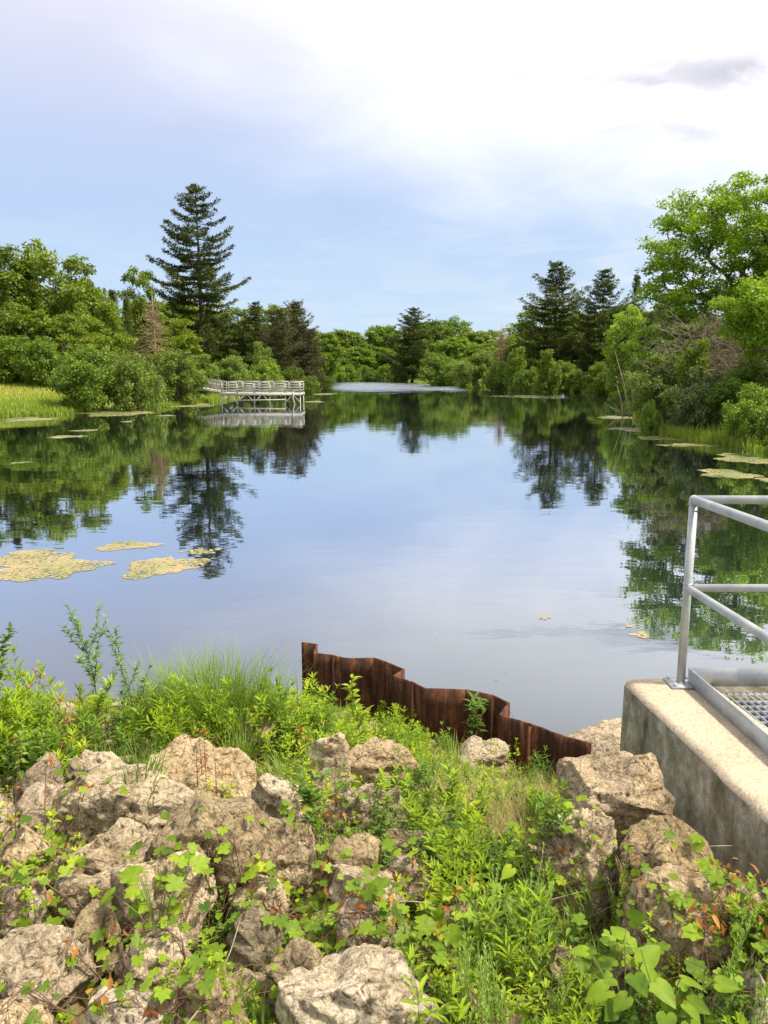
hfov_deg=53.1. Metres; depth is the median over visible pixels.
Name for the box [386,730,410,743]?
grass tuft
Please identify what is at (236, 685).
sedge clump
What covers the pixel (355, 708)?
willow seedling
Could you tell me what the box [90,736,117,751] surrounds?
pale grass tuft
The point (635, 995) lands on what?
dark leaved weed
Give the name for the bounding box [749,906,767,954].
leafy weed
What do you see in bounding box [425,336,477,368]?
broadleaf tree
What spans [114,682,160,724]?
dark leaved weed
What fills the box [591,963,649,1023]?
boulder
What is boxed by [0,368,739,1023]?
ground
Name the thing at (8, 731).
leafy weed
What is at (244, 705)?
dark leaved weed
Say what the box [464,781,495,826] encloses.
leafy weed
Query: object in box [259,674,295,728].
leafy weed
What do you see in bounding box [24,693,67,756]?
leafy weed
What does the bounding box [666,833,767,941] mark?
vine
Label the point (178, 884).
broad leaved seedling
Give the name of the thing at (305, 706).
leafy weed
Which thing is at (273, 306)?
broadleaf tree
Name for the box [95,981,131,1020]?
leafy weed
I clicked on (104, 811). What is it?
boulder
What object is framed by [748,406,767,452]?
leafy bush
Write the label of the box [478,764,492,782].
leafy weed
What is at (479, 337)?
broadleaf tree
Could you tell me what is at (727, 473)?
plant mat
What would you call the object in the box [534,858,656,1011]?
vine
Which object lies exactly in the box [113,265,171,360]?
broadleaf tree
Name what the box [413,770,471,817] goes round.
straw tuft
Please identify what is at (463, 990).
slender weed
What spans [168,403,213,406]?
plant mat
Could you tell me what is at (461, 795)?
leafy weed
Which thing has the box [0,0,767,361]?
sky
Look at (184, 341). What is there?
broadleaf tree
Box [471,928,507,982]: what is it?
leafy weed
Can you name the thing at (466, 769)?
leafy weed
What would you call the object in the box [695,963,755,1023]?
dark leaved weed
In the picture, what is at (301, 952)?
boulder
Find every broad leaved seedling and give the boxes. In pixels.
[100,853,210,931]
[147,777,169,823]
[357,876,464,966]
[502,838,559,899]
[570,939,685,1021]
[613,947,739,1023]
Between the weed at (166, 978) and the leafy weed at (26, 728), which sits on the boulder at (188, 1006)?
the weed at (166, 978)
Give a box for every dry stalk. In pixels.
[4,735,57,834]
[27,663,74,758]
[184,728,227,795]
[295,722,346,818]
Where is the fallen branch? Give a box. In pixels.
[606,403,631,415]
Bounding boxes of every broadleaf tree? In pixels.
[0,243,47,342]
[0,303,66,383]
[3,238,122,362]
[36,313,115,355]
[65,292,138,359]
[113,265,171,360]
[139,318,209,358]
[149,299,220,361]
[193,301,256,343]
[205,320,254,363]
[234,303,310,328]
[249,318,313,365]
[307,330,345,378]
[312,350,355,366]
[322,328,367,362]
[338,346,376,377]
[342,326,392,361]
[357,346,398,370]
[361,324,403,366]
[392,338,431,371]
[398,319,460,367]
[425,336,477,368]
[429,315,474,342]
[454,331,495,355]
[458,343,503,365]
[474,329,506,348]
[487,334,524,363]
[502,308,570,341]
[502,324,552,367]
[540,312,614,366]
[556,323,606,366]
[600,304,657,368]
[637,291,707,338]
[640,309,673,318]
[701,315,724,329]
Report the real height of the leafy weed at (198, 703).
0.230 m
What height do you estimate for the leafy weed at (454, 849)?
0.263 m
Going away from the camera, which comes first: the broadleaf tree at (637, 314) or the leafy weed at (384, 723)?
the leafy weed at (384, 723)
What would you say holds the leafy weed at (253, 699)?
on the ground at (78, 1004)
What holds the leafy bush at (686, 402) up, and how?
on the ground at (78, 1004)
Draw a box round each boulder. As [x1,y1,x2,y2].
[0,824,65,890]
[0,878,47,939]
[0,924,95,1014]
[0,994,53,1023]
[13,752,64,805]
[14,781,62,840]
[48,869,122,933]
[52,758,194,854]
[64,817,154,875]
[65,749,122,782]
[72,899,123,987]
[83,986,177,1023]
[111,850,217,950]
[114,924,192,991]
[147,733,256,798]
[151,793,270,923]
[174,963,249,1023]
[225,874,289,919]
[225,904,284,972]
[251,773,311,825]
[263,817,317,900]
[263,938,322,1016]
[275,943,443,1023]
[312,832,380,894]
[325,783,405,832]
[328,863,404,923]
[336,897,394,950]
[349,737,418,788]
[388,852,431,911]
[424,899,504,946]
[456,735,508,772]
[467,988,522,1023]
[494,839,536,865]
[534,808,620,927]
[556,750,674,850]
[568,718,621,756]
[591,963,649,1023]
[619,815,717,886]
[622,863,761,980]
[706,969,767,1023]
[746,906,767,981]
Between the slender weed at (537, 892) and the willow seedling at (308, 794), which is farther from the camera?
the willow seedling at (308, 794)
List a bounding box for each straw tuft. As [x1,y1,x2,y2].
[402,750,455,798]
[406,768,443,809]
[410,736,445,764]
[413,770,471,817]
[419,754,479,777]
[438,764,496,812]
[442,740,492,775]
[443,781,485,812]
[446,773,514,813]
[465,802,513,838]
[468,764,510,792]
[468,780,505,824]
[470,787,524,829]
[477,777,523,815]
[479,803,515,832]
[480,815,510,834]
[487,775,538,813]
[488,798,524,829]
[489,776,548,819]
[490,787,524,822]
[491,813,523,839]
[493,785,541,830]
[500,817,541,844]
[502,802,538,843]
[508,781,553,820]
[512,776,541,797]
[516,783,551,825]
[526,769,557,797]
[526,776,555,794]
[536,765,558,790]
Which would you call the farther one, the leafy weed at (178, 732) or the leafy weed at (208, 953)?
the leafy weed at (178, 732)
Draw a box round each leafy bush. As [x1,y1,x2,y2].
[9,334,66,388]
[108,352,167,411]
[139,347,180,390]
[229,359,287,391]
[281,366,321,392]
[328,371,346,380]
[341,363,361,380]
[357,365,378,380]
[375,363,392,380]
[388,361,408,381]
[512,365,537,390]
[533,360,577,391]
[563,369,597,391]
[583,362,620,392]
[638,399,661,435]
[665,364,729,429]
[720,381,767,440]
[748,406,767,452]
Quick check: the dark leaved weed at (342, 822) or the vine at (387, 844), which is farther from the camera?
the dark leaved weed at (342, 822)
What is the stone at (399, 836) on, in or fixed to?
on the ground at (78, 1004)
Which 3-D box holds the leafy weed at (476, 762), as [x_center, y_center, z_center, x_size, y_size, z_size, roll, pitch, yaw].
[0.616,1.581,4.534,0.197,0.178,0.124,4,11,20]
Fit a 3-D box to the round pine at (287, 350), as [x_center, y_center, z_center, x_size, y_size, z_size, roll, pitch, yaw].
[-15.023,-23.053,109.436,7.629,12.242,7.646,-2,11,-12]
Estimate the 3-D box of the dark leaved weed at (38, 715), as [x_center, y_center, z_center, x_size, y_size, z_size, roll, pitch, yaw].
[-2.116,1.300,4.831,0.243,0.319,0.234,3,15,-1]
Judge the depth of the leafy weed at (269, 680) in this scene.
5.14 m
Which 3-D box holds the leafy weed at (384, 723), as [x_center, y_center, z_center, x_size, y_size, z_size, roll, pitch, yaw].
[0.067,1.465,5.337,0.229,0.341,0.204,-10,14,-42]
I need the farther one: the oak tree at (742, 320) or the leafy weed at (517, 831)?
the oak tree at (742, 320)
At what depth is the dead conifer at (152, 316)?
81.61 m
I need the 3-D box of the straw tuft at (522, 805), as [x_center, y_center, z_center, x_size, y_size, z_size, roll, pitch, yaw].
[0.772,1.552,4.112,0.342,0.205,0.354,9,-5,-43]
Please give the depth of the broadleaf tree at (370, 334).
330.33 m
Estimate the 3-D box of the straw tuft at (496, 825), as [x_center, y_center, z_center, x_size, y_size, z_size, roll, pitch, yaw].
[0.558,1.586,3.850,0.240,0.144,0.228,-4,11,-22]
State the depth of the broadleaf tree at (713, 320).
155.94 m
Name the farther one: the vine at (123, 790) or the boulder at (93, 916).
the vine at (123, 790)
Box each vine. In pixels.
[0,765,128,852]
[0,815,103,885]
[0,854,100,927]
[0,957,153,1023]
[46,906,277,994]
[89,826,237,981]
[136,807,333,937]
[139,953,277,1023]
[211,800,377,954]
[260,772,391,893]
[275,853,437,962]
[309,863,463,977]
[321,774,440,834]
[343,842,485,914]
[380,837,568,959]
[395,914,552,1023]
[402,892,528,975]
[425,799,565,882]
[469,795,597,937]
[497,796,617,903]
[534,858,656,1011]
[570,909,706,1023]
[579,820,676,881]
[621,941,767,1023]
[627,873,749,1020]
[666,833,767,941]
[668,852,767,971]
[671,842,767,906]
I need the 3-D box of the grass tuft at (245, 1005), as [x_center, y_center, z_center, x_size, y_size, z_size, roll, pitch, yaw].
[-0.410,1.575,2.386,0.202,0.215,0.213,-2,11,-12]
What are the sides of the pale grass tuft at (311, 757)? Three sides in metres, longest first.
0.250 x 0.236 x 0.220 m
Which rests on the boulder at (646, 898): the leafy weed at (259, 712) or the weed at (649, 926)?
the weed at (649, 926)
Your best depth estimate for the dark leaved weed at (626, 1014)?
2.22 m
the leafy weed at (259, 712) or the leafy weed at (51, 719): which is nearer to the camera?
the leafy weed at (51, 719)
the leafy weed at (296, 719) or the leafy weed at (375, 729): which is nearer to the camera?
the leafy weed at (296, 719)
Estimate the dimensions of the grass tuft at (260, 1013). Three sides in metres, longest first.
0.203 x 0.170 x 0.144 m
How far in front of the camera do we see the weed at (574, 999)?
2.36 m
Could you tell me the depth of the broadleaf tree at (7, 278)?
80.19 m
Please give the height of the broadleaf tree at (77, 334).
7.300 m
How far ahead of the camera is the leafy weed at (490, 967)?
2.62 m
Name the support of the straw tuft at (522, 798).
on the ground at (78, 1004)
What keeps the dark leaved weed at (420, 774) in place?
on the ground at (78, 1004)
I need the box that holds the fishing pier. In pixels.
[197,378,304,403]
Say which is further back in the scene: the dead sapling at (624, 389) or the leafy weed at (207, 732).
the dead sapling at (624, 389)
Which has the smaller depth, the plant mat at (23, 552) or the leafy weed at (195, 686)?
the leafy weed at (195, 686)
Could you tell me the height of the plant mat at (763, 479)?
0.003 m
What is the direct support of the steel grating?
on the retaining wall
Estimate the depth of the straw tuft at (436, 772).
4.31 m
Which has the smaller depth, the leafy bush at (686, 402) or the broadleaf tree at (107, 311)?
the leafy bush at (686, 402)
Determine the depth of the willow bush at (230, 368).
88.11 m
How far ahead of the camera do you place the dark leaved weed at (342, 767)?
3.92 m
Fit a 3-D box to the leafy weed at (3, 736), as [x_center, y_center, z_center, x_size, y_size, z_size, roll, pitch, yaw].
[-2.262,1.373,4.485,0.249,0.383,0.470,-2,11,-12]
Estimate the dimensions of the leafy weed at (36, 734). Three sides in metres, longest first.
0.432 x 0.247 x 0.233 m
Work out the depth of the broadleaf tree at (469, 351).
242.70 m
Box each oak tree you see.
[618,308,728,375]
[632,170,767,378]
[707,270,767,376]
[722,234,767,311]
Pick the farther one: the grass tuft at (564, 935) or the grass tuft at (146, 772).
the grass tuft at (146, 772)
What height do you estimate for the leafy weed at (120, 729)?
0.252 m
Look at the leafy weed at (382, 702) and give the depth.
6.07 m
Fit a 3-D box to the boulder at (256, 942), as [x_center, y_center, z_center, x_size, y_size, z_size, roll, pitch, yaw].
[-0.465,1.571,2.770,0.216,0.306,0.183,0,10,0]
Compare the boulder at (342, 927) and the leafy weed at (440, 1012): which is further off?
the boulder at (342, 927)
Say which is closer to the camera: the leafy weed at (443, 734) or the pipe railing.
the pipe railing
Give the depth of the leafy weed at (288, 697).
5.66 m
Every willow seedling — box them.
[0,621,17,687]
[58,602,124,730]
[97,625,152,724]
[289,768,333,832]
[341,674,373,735]
[437,761,463,829]
[461,691,488,736]
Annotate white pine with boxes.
[145,182,261,364]
[230,301,279,370]
[381,307,442,381]
[504,260,595,372]
[560,268,642,374]
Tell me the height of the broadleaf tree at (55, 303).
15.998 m
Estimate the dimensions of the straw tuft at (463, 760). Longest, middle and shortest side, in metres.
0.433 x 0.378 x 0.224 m
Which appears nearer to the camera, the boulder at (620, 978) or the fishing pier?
the boulder at (620, 978)
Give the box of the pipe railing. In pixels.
[663,495,767,688]
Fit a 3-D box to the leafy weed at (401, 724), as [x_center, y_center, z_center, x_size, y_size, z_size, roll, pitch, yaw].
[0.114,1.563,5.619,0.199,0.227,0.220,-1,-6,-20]
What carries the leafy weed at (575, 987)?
on the ground at (78, 1004)
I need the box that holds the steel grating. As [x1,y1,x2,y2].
[688,668,767,755]
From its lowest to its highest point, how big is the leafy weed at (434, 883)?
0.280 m
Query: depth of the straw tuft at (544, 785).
4.45 m
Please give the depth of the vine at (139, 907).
2.78 m
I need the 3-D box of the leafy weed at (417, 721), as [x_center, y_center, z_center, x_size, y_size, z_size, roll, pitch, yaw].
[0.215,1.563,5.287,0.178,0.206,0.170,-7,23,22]
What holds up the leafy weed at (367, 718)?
on the ground at (78, 1004)
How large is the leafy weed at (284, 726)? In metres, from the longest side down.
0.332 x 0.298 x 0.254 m
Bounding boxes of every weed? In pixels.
[0,641,53,722]
[0,671,34,731]
[0,672,27,731]
[0,675,36,752]
[0,685,67,745]
[0,688,48,754]
[0,699,38,768]
[0,704,18,773]
[0,709,22,758]
[0,717,32,776]
[0,725,9,750]
[0,726,50,784]
[0,739,33,777]
[0,741,10,775]
[0,788,6,815]
[0,830,7,853]
[0,850,47,885]
[0,879,41,917]
[3,723,45,774]
[9,729,51,771]
[10,675,64,751]
[12,855,45,874]
[14,810,61,845]
[16,716,47,771]
[19,722,76,771]
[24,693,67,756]
[26,671,65,711]
[30,708,77,779]
[32,695,69,731]
[32,714,74,751]
[35,719,72,773]
[36,739,71,774]
[40,716,87,757]
[46,832,82,853]
[51,728,91,783]
[57,1012,71,1023]
[62,735,92,763]
[65,662,121,733]
[70,699,86,720]
[75,699,110,753]
[82,716,104,741]
[88,688,105,720]
[93,687,117,713]
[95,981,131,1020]
[99,691,151,752]
[106,716,145,755]
[112,702,138,728]
[113,698,135,733]
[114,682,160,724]
[115,718,135,745]
[122,727,148,761]
[125,693,148,738]
[126,689,149,719]
[132,703,188,747]
[145,672,184,726]
[147,722,174,753]
[148,705,189,748]
[150,702,180,733]
[157,961,182,1023]
[172,932,226,977]
[175,690,197,726]
[175,726,196,736]
[178,710,211,737]
[180,670,212,712]
[181,707,219,733]
[188,693,215,722]
[190,889,228,961]
[191,678,233,724]
[192,684,239,724]
[195,960,220,1018]
[196,723,228,747]
[197,705,242,737]
[204,778,236,797]
[206,704,236,745]
[208,710,234,746]
[210,891,254,947]
[213,703,246,744]
[213,950,232,999]
[219,962,236,989]
[231,694,253,715]
[234,967,259,1013]
[240,705,263,736]
[240,987,260,1016]
[244,688,261,715]
[252,666,284,708]
[252,696,270,729]
[254,688,309,737]
[257,703,295,748]
[257,732,287,765]
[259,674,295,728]
[260,766,284,779]
[266,682,297,718]
[270,719,294,761]
[273,675,296,712]
[279,721,311,751]
[280,739,318,805]
[285,695,322,727]
[287,699,314,750]
[290,672,333,717]
[294,714,314,757]
[295,700,331,728]
[295,768,334,831]
[299,685,329,718]
[300,679,340,707]
[305,719,317,743]
[306,695,326,731]
[312,807,323,831]
[313,813,329,859]
[316,693,338,734]
[317,712,344,738]
[317,815,352,857]
[326,691,337,712]
[332,763,378,792]
[334,785,379,838]
[338,713,358,740]
[342,720,367,743]
[348,829,372,838]
[352,721,372,747]
[352,730,369,744]
[353,789,387,840]
[357,724,376,740]
[357,727,386,744]
[363,708,378,725]
[373,764,410,810]
[373,785,434,836]
[375,700,390,721]
[375,713,387,735]
[375,770,406,797]
[375,791,421,840]
[376,700,391,722]
[376,727,390,738]
[380,703,405,738]
[380,833,410,868]
[381,704,410,743]
[388,711,413,730]
[388,724,408,747]
[392,749,433,798]
[394,797,446,857]
[394,864,439,917]
[397,942,471,1023]
[398,729,413,747]
[399,786,459,845]
[400,766,413,794]
[401,722,426,751]
[402,710,422,731]
[403,720,424,745]
[403,738,428,762]
[403,770,446,816]
[405,761,434,796]
[406,932,499,1021]
[407,724,428,754]
[407,950,433,981]
[409,731,432,767]
[412,780,462,837]
[413,737,432,764]
[413,794,437,821]
[414,745,429,779]
[414,768,435,793]
[415,723,430,747]
[416,807,456,858]
[417,755,457,781]
[419,776,457,833]
[421,825,494,900]
[423,786,445,804]
[423,813,475,884]
[424,952,460,999]
[425,732,440,750]
[428,752,449,777]
[431,906,504,972]
[433,769,445,787]
[434,721,448,747]
[435,859,491,899]
[437,751,456,770]
[437,968,473,1019]
[438,727,457,759]
[438,854,454,889]
[441,835,474,881]
[446,782,482,830]
[448,802,491,848]
[448,866,492,902]
[448,971,511,1023]
[449,808,494,846]
[450,865,473,904]
[451,784,488,837]
[452,757,471,780]
[453,829,502,881]
[454,815,513,891]
[455,756,471,771]
[455,932,470,1023]
[457,796,480,834]
[457,922,486,989]
[460,771,476,793]
[461,930,517,993]
[462,766,489,786]
[462,883,515,974]
[463,930,496,983]
[463,938,493,1023]
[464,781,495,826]
[468,775,482,790]
[468,977,506,1023]
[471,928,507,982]
[474,761,503,782]
[475,781,509,823]
[476,768,506,805]
[476,880,554,998]
[476,928,496,1023]
[477,776,501,802]
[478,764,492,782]
[480,845,530,882]
[482,942,505,1019]
[485,824,520,875]
[485,873,517,945]
[486,857,501,889]
[486,958,504,995]
[487,739,512,762]
[487,935,540,975]
[490,827,531,877]
[490,839,539,908]
[491,762,513,782]
[492,779,531,805]
[494,984,511,1023]
[495,949,550,1021]
[498,888,532,983]
[499,872,558,941]
[501,1004,553,1023]
[502,866,560,953]
[503,849,552,890]
[506,738,519,761]
[510,824,535,882]
[513,883,535,939]
[518,781,559,823]
[518,876,547,947]
[518,906,544,999]
[519,784,558,820]
[522,779,559,803]
[523,779,576,845]
[523,842,554,957]
[526,745,549,773]
[526,764,542,788]
[532,895,590,987]
[540,975,601,1023]
[542,996,570,1023]
[543,962,601,1023]
[546,953,577,1023]
[555,938,588,1012]
[562,856,599,932]
[562,986,609,1023]
[583,944,665,1012]
[583,986,655,1023]
[607,860,639,931]
[612,863,635,926]
[613,1005,666,1023]
[620,992,644,1023]
[638,893,692,944]
[649,938,688,975]
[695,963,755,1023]
[712,871,766,958]
[712,903,762,1013]
[721,1012,767,1023]
[733,897,767,976]
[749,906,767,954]
[750,968,767,1023]
[757,945,767,979]
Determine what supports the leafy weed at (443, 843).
on the ground at (78, 1004)
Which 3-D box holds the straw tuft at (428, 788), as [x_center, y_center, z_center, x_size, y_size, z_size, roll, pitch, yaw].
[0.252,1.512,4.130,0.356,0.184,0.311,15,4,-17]
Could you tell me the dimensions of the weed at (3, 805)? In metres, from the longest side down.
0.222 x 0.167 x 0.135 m
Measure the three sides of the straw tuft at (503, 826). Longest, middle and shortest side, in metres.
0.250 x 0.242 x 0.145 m
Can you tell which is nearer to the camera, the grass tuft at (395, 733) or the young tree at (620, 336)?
the grass tuft at (395, 733)
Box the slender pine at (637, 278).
[625,273,645,328]
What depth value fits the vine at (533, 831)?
3.51 m
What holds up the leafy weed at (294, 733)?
on the ground at (78, 1004)
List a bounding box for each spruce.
[106,289,132,358]
[120,297,140,360]
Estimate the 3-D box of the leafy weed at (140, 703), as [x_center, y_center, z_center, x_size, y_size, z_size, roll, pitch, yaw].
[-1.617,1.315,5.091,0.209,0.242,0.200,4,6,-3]
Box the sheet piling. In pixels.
[301,642,591,777]
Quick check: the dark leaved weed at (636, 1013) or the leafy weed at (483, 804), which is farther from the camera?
the leafy weed at (483, 804)
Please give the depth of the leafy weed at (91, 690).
5.11 m
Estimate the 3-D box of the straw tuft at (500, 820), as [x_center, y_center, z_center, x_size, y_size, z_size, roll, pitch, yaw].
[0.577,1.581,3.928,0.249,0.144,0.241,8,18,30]
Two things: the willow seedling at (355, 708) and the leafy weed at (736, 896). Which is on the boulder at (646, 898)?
the leafy weed at (736, 896)
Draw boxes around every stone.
[0,795,18,844]
[241,713,282,746]
[308,732,354,798]
[382,828,426,869]
[538,946,574,991]
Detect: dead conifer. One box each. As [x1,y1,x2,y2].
[128,290,175,362]
[479,322,515,373]
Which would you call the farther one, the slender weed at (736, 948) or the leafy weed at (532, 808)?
the leafy weed at (532, 808)
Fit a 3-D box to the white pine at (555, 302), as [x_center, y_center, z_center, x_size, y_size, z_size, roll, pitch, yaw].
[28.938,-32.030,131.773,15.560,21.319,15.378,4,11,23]
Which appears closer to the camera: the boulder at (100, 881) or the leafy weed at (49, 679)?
the boulder at (100, 881)
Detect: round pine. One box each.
[253,307,304,387]
[273,299,320,381]
[299,327,326,390]
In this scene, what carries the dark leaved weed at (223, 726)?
on the ground at (78, 1004)
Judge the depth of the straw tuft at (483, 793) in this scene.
4.20 m
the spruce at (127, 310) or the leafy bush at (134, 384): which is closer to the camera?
the leafy bush at (134, 384)
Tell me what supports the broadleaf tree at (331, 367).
on the ground at (78, 1004)
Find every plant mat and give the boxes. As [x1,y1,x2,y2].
[0,551,115,581]
[3,417,53,421]
[6,548,53,556]
[48,435,85,438]
[73,410,153,415]
[94,541,163,550]
[122,556,210,579]
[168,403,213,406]
[176,548,222,554]
[487,395,563,398]
[601,416,632,418]
[607,427,640,431]
[629,631,649,637]
[637,436,686,440]
[661,443,714,446]
[700,469,763,478]
[713,453,767,463]
[754,477,767,481]
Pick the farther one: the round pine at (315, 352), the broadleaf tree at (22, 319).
the round pine at (315, 352)
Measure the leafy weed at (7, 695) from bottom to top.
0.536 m
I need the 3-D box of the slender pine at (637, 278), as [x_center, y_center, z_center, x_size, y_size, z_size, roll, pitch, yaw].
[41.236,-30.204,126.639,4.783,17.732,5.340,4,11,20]
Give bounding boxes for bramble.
[75,960,121,967]
[186,921,239,1023]
[398,901,503,909]
[525,880,624,907]
[710,845,755,878]
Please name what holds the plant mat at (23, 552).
on the water
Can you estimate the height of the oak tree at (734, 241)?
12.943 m
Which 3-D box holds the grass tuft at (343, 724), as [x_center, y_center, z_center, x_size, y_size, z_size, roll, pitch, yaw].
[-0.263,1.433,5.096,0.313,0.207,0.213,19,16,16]
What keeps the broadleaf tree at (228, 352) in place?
on the ground at (78, 1004)
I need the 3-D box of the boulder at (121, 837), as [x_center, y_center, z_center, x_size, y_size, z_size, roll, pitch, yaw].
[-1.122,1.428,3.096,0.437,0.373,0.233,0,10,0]
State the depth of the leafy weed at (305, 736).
4.80 m
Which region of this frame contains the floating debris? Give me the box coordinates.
[43,479,756,684]
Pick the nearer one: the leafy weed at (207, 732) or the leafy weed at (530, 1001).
the leafy weed at (530, 1001)
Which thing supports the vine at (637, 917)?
on the ground at (78, 1004)
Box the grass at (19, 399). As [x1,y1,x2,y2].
[0,378,767,452]
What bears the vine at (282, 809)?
on the ground at (78, 1004)
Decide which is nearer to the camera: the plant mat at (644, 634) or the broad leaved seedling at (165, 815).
the broad leaved seedling at (165, 815)
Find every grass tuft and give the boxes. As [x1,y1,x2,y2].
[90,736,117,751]
[100,732,146,764]
[105,733,135,756]
[106,738,168,783]
[115,734,151,764]
[140,742,152,763]
[144,744,185,773]
[204,898,227,943]
[207,716,256,753]
[222,993,269,1023]
[224,719,275,759]
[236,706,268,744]
[236,978,276,1023]
[238,1007,296,1023]
[242,733,261,759]
[242,984,273,1023]
[256,756,290,778]
[257,745,293,775]
[284,756,300,779]
[298,733,323,773]
[308,719,329,741]
[328,709,363,734]
[330,701,350,724]
[385,718,410,743]
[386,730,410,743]
[414,752,439,788]
[434,730,475,764]
[521,762,544,780]
[530,759,553,787]
[541,979,604,1022]
[549,984,604,1022]
[555,897,591,938]
[558,898,600,940]
[561,907,603,944]
[581,926,610,955]
[602,1000,688,1023]
[662,972,730,1023]
[702,954,767,1019]
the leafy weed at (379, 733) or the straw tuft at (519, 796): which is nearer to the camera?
the straw tuft at (519, 796)
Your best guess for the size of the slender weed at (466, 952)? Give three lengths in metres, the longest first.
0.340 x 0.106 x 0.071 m
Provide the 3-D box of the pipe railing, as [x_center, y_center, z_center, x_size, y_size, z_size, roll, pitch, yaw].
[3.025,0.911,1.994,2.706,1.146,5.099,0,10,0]
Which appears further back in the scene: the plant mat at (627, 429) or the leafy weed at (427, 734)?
the plant mat at (627, 429)
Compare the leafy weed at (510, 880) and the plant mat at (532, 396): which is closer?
the leafy weed at (510, 880)
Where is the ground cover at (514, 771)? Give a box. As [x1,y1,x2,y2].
[0,693,728,1023]
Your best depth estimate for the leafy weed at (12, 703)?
4.52 m
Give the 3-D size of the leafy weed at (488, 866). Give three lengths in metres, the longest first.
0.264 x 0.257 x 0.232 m
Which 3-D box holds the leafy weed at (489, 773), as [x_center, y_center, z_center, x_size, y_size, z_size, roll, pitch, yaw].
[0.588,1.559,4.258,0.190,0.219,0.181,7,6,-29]
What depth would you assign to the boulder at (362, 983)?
2.31 m
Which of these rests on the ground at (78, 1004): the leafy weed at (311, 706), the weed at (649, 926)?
the leafy weed at (311, 706)
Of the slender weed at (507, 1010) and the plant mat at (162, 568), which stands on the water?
the plant mat at (162, 568)
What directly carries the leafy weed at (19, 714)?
on the ground at (78, 1004)
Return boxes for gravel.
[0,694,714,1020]
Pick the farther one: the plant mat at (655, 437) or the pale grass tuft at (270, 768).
the plant mat at (655, 437)
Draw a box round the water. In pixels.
[0,380,767,735]
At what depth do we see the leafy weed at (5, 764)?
4.30 m
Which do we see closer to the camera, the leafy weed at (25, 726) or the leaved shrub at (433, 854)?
the leaved shrub at (433, 854)
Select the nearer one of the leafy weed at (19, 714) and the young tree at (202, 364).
the leafy weed at (19, 714)
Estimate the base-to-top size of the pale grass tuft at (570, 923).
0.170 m
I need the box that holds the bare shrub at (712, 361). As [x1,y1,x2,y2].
[688,332,742,377]
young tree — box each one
[189,354,218,395]
[253,341,276,371]
[502,346,526,389]
[532,348,561,391]
[604,314,639,396]
[634,323,661,373]
[672,337,710,425]
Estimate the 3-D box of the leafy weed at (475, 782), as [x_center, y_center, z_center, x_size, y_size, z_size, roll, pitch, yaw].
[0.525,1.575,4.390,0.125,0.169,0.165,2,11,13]
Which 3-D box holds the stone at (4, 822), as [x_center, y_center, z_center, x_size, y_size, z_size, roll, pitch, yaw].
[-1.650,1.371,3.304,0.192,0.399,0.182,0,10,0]
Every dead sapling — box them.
[615,352,629,418]
[617,386,622,418]
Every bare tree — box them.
[617,305,767,409]
[694,309,767,382]
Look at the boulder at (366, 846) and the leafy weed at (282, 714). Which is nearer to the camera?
the boulder at (366, 846)
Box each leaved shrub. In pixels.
[413,825,473,882]
[447,826,511,884]
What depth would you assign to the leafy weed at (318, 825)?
3.68 m
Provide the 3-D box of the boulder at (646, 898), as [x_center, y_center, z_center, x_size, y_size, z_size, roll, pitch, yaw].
[1.096,1.466,2.707,0.485,0.433,0.462,0,10,0]
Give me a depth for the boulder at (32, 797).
3.33 m
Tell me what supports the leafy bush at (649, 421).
on the ground at (78, 1004)
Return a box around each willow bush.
[0,334,33,384]
[46,343,120,411]
[92,348,143,392]
[151,349,210,404]
[203,355,250,393]
[304,371,334,390]
[417,351,461,385]
[446,358,480,383]
[449,349,497,387]
[480,360,517,388]
[623,366,653,404]
[627,353,687,426]
[704,359,767,423]
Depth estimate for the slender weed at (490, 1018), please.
2.12 m
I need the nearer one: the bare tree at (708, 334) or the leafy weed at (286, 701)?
the leafy weed at (286, 701)
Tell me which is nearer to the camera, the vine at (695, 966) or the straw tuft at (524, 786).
the vine at (695, 966)
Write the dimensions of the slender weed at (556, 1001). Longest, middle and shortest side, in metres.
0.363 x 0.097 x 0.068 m
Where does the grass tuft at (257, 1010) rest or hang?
on the ground at (78, 1004)
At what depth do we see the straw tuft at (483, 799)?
4.09 m
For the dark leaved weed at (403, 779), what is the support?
on the ground at (78, 1004)
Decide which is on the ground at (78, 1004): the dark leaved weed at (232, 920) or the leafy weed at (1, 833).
the dark leaved weed at (232, 920)
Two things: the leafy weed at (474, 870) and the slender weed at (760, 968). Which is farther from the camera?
the leafy weed at (474, 870)
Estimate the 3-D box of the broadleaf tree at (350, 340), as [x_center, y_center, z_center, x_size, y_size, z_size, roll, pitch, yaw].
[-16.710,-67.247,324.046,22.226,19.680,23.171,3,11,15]
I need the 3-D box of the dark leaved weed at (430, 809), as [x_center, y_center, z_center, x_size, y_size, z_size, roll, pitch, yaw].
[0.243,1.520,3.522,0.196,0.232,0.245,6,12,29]
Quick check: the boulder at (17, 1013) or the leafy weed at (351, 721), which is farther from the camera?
the leafy weed at (351, 721)
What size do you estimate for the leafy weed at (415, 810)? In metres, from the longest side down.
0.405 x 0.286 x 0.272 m
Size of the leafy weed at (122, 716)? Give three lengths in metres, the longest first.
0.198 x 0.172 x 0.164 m
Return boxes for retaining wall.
[620,678,767,898]
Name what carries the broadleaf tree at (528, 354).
on the ground at (78, 1004)
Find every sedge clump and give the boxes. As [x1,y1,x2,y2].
[76,649,240,740]
[91,627,316,770]
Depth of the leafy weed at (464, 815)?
3.81 m
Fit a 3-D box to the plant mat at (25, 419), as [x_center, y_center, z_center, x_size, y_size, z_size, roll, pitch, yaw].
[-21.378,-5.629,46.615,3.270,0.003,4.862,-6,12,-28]
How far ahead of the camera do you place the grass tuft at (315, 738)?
4.92 m

